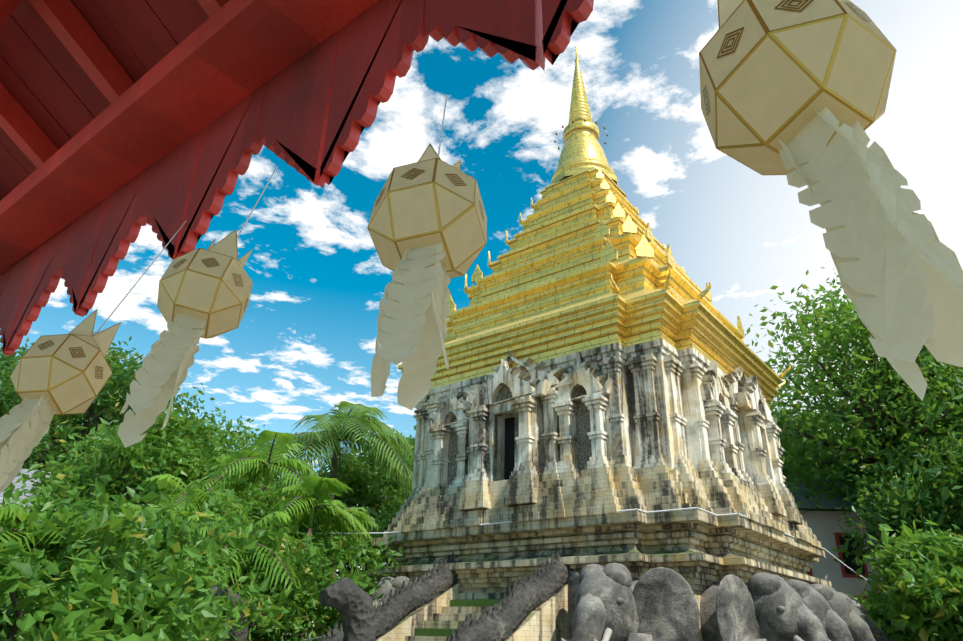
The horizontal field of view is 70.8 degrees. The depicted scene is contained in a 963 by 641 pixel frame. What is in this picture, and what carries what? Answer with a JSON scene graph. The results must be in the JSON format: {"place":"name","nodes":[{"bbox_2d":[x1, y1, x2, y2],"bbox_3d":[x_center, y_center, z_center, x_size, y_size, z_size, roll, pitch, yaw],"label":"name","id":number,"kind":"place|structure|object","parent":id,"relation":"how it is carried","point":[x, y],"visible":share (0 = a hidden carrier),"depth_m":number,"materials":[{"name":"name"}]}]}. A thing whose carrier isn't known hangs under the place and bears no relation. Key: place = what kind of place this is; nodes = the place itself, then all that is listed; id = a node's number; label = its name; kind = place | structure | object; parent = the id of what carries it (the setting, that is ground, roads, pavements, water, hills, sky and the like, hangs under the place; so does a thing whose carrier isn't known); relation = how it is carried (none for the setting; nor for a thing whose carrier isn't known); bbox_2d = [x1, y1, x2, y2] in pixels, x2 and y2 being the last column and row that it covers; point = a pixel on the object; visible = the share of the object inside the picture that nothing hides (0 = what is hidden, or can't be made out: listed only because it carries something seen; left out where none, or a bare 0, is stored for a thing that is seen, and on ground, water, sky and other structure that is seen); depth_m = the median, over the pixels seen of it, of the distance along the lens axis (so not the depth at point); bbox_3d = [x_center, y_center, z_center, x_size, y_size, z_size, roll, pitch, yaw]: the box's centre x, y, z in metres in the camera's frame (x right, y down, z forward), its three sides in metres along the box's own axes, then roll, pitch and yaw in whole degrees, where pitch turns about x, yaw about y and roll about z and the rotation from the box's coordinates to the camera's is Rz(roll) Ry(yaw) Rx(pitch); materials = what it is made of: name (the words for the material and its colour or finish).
{"place":"outdoors","nodes":[
{"label":"outdoors","id":0,"kind":"place"},
{"bbox_2d":[0,0,593,355],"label":"roof","id":1,"kind":"structure","parent":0,"point":[122,122],"depth_m":3.35,"materials":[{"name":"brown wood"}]},
{"bbox_2d":[0,220,186,492],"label":"lantern","id":2,"kind":"object","parent":1,"relation":"hanging from","point":[62,374],"visible":1,"depth_m":2.14,"materials":[{"name":"paper"}]},
{"bbox_2d":[117,167,277,447],"bbox_3d":[-0.904,-0.187,2.287,0.271,1.390,0.698,9,-26,-17],"label":"lantern","id":3,"kind":"object","parent":1,"relation":"hanging from","point":[203,293],"visible":1,"depth_m":2.05,"materials":[{"name":"paper"}]},
{"bbox_2d":[367,94,486,409],"bbox_3d":[-0.124,-0.356,1.853,0.298,1.418,0.750,-5,-26,14],"label":"lantern","id":4,"kind":"object","parent":1,"relation":"hanging from","point":[427,227],"visible":1,"depth_m":1.61,"materials":[{"name":"paper"}]},
{"bbox_2d":[699,0,962,400],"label":"lantern","id":5,"kind":"object","parent":1,"relation":"hanging from","point":[796,92],"visible":1,"depth_m":1.06,"materials":[{"name":"paper"}]},
{"bbox_2d":[375,583,569,640],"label":"chedi stairs","id":6,"kind":"structure","parent":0,"point":[440,617],"depth_m":16.94,"materials":[{"name":"beige stone"}]},
{"bbox_2d":[0,0,962,625],"label":"sky","id":7,"kind":"structure","parent":0,"point":[303,343],"materials":[{"name":"blue"}]},
{"bbox_2d":[367,469,831,640],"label":"temple base","id":8,"kind":"object","parent":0,"point":[698,551],"visible":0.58,"depth_m":17.43,"materials":[{"name":"beige stone"}]},
{"bbox_2d":[367,576,411,607],"bbox_3d":[-2.107,8.972,19.529,3.047,2.899,3.539,2,-25,-1],"label":"elephant","id":9,"kind":"object","parent":8,"relation":"on","point":[386,583],"visible":0.15,"depth_m":19.11},
{"bbox_2d":[0,498,866,640],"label":"string wires","id":10,"kind":"object","parent":8,"relation":"attached to","point":[555,518],"visible":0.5,"depth_m":17.99,"materials":[{"name":"white"}]},
{"bbox_2d":[383,338,821,548],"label":"temple wall","id":11,"kind":"structure","parent":8,"relation":"on","point":[610,428],"depth_m":19.04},
{"bbox_2d":[397,45,790,408],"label":"golden spire roof","id":12,"kind":"structure","parent":11,"relation":"on","point":[586,262],"depth_m":22.47,"materials":[{"name":"gold metal"}]},
{"bbox_2d":[561,562,699,640],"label":"elephant","id":13,"kind":"object","parent":8,"relation":"attached to","point":[614,601],"visible":0.96,"depth_m":14.92},
{"bbox_2d":[700,572,828,640],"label":"elephant","id":14,"kind":"object","parent":8,"relation":"attached to","point":[763,606],"visible":0.94,"depth_m":15.16},
{"bbox_2d":[786,579,853,640],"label":"elephant","id":15,"kind":"object","parent":8,"relation":"attached to","point":[834,624],"visible":0.27,"depth_m":16.88},
{"bbox_2d":[811,583,874,640],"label":"elephant","id":16,"kind":"object","parent":8,"relation":"attached to","point":[856,623],"visible":0.23,"depth_m":18.58},
{"bbox_2d":[838,592,887,640],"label":"elephant","id":17,"kind":"object","parent":8,"relation":"attached to","point":[859,609],"visible":0.12,"depth_m":20.36},
{"label":"ground","id":18,"kind":"structure","parent":0,"visible":0},
{"bbox_2d":[0,468,71,510],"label":"hall roof","id":19,"kind":"structure","parent":18,"relation":"on","point":[29,486],"depth_m":28.66,"materials":[{"name":"grey tile"}]},
{"bbox_2d":[0,510,80,630],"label":"shrub","id":20,"kind":"object","parent":18,"relation":"on","point":[42,519],"visible":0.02,"depth_m":11.35,"materials":[{"name":"green plant"}]},
{"bbox_2d":[0,338,104,468],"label":"tree","id":21,"kind":"object","parent":18,"relation":"on","point":[3,411],"visible":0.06,"depth_m":34.86,"materials":[{"name":"green plant"}]},
{"bbox_2d":[0,505,114,591],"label":"areca palm","id":22,"kind":"object","parent":18,"relation":"on","point":[19,512],"visible":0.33,"depth_m":10.97,"materials":[{"name":"green plant"}]},
{"bbox_2d":[0,331,214,484],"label":"tree","id":23,"kind":"object","parent":18,"relation":"on","point":[109,401],"visible":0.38,"depth_m":34.26,"materials":[{"name":"green plant"}]},
{"bbox_2d":[0,474,231,640],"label":"shrub","id":24,"kind":"object","parent":18,"relation":"on","point":[85,601],"visible":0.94,"depth_m":9.04,"materials":[{"name":"green plant"}]},
{"bbox_2d":[0,465,232,595],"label":"shrub","id":25,"kind":"object","parent":18,"relation":"on","point":[41,503],"visible":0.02,"depth_m":13.70,"materials":[{"name":"green plant"}]},
{"bbox_2d":[5,403,277,518],"bbox_3d":[-13.774,8.807,27.492,9.394,11.226,9.887,5,-25,-9],"label":"tree","id":26,"kind":"object","parent":18,"relation":"on","point":[173,447],"visible":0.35,"depth_m":26.12,"materials":[{"name":"green plant"}]},
{"bbox_2d":[0,477,290,640],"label":"shrub","id":27,"kind":"object","parent":18,"relation":"on","point":[191,551],"visible":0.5,"depth_m":10.85,"materials":[{"name":"green plant"}]},
{"bbox_2d":[123,502,237,593],"bbox_3d":[-8.204,7.205,16.730,3.356,5.178,3.604,-17,-31,34],"label":"areca palm","id":28,"kind":"object","parent":18,"relation":"on","point":[184,514],"visible":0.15,"depth_m":17.14,"materials":[{"name":"green plant"}]},
{"bbox_2d":[140,474,250,523],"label":"areca palm","id":29,"kind":"object","parent":18,"relation":"on","point":[174,483],"visible":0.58,"depth_m":18.69,"materials":[{"name":"green plant"}]},
{"bbox_2d":[116,407,292,508],"bbox_3d":[-17.684,12.352,39.947,12.375,15.029,12.454,-17,-31,34],"label":"tree","id":30,"kind":"object","parent":18,"relation":"on","point":[241,442],"visible":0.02,"depth_m":39.65,"materials":[{"name":"green plant"}]},
{"bbox_2d":[168,449,279,520],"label":"areca palm","id":31,"kind":"object","parent":18,"relation":"on","point":[222,460],"visible":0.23,"depth_m":22.96,"materials":[{"name":"green plant"}]},
{"bbox_2d":[181,511,304,595],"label":"areca palm","id":32,"kind":"object","parent":18,"relation":"on","point":[282,516],"visible":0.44,"depth_m":16.59,"materials":[{"name":"green plant"}]},
{"bbox_2d":[176,480,333,640],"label":"shrub","id":33,"kind":"object","parent":18,"relation":"on","point":[237,518],"visible":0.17,"depth_m":17.13,"materials":[{"name":"green plant"}]},
{"bbox_2d":[163,469,361,608],"bbox_3d":[-7.616,8.531,21.310,6.397,6.766,6.585,14,-28,-25],"label":"shrub","id":34,"kind":"object","parent":18,"relation":"on","point":[259,505],"visible":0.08,"depth_m":20.89,"materials":[{"name":"green plant"}]},
{"bbox_2d":[210,430,318,623],"bbox_3d":[-7.020,7.527,20.777,3.536,8.052,3.356,9,-26,-16],"label":"areca palm","id":35,"kind":"object","parent":18,"relation":"on","point":[256,466],"visible":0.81,"depth_m":21.88,"materials":[{"name":"green plant"}]},
{"bbox_2d":[256,475,366,637],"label":"tree","id":36,"kind":"object","parent":18,"relation":"on","point":[288,495],"depth_m":44.79,"materials":[{"name":"green plant"}]},
{"bbox_2d":[257,475,371,608],"bbox_3d":[-5.308,8.050,19.982,3.344,6.502,3.821,-17,-31,34],"label":"areca palm","id":37,"kind":"object","parent":18,"relation":"on","point":[327,487],"visible":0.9,"depth_m":20.91,"materials":[{"name":"green plant"}]},
{"bbox_2d":[227,512,404,640],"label":"shrub","id":38,"kind":"object","parent":18,"relation":"on","point":[319,628],"visible":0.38,"depth_m":18.82,"materials":[{"name":"green plant"}]},
{"bbox_2d":[269,501,381,578],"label":"areca palm","id":39,"kind":"object","parent":18,"relation":"on","point":[364,519],"visible":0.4,"depth_m":22.34,"materials":[{"name":"green plant"}]},
{"bbox_2d":[256,401,413,611],"bbox_3d":[-7.976,10.031,32.014,10.708,12.968,10.916,-17,-31,34],"label":"coconut palm","id":40,"kind":"object","parent":18,"relation":"on","point":[359,423],"visible":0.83,"depth_m":33.21,"materials":[{"name":"green plant"}]},
{"bbox_2d":[293,442,413,578],"bbox_3d":[-5.855,12.882,37.422,8.889,12.460,9.550,-17,-31,34],"label":"tree","id":41,"kind":"object","parent":18,"relation":"on","point":[372,488],"visible":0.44,"depth_m":36.03,"materials":[{"name":"green plant"}]},
{"bbox_2d":[313,489,409,623],"bbox_3d":[-4.678,11.127,27.841,7.044,7.596,7.068,13,-27,-24],"label":"shrub","id":42,"kind":"object","parent":18,"relation":"on","point":[383,523],"visible":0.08,"depth_m":26.75,"materials":[{"name":"green plant"}]},
{"bbox_2d":[198,545,572,640],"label":"naga balustrades","id":43,"kind":"object","parent":18,"relation":"on","point":[361,616],"visible":0.88,"depth_m":15.05,"materials":[{"name":"grey stone"}]},
{"bbox_2d":[369,425,415,490],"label":"tree","id":44,"kind":"object","parent":18,"relation":"on","point":[410,440],"visible":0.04,"depth_m":46.44,"materials":[{"name":"green plant"}]},
{"bbox_2d":[773,397,873,511],"bbox_3d":[20.284,12.421,39.691,12.719,16.211,11.852,-17,-31,34],"label":"tree","id":45,"kind":"object","parent":18,"relation":"on","point":[805,406],"visible":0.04,"depth_m":39.46,"materials":[{"name":"green plant"}]},
{"bbox_2d":[785,472,893,623],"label":"school building","id":46,"kind":"structure","parent":18,"relation":"on","point":[824,526],"depth_m":32.03,"materials":[{"name":"paint"}]},
{"bbox_2d":[745,267,962,523],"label":"tree","id":47,"kind":"object","parent":18,"relation":"on","point":[845,329],"visible":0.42,"depth_m":30.72,"materials":[{"name":"green plant"}]},
{"bbox_2d":[812,349,962,511],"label":"tree","id":48,"kind":"object","parent":18,"relation":"on","point":[938,387],"visible":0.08,"depth_m":30.32,"materials":[{"name":"green plant"}]},
{"bbox_2d":[831,418,962,579],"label":"tree","id":49,"kind":"object","parent":18,"relation":"on","point":[935,495],"visible":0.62,"depth_m":25.16,"materials":[{"name":"green plant"}]},
{"bbox_2d":[849,519,962,640],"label":"shrub","id":50,"kind":"object","parent":18,"relation":"on","point":[920,598],"visible":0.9,"depth_m":19.93,"materials":[{"name":"green plant"}]}
]}

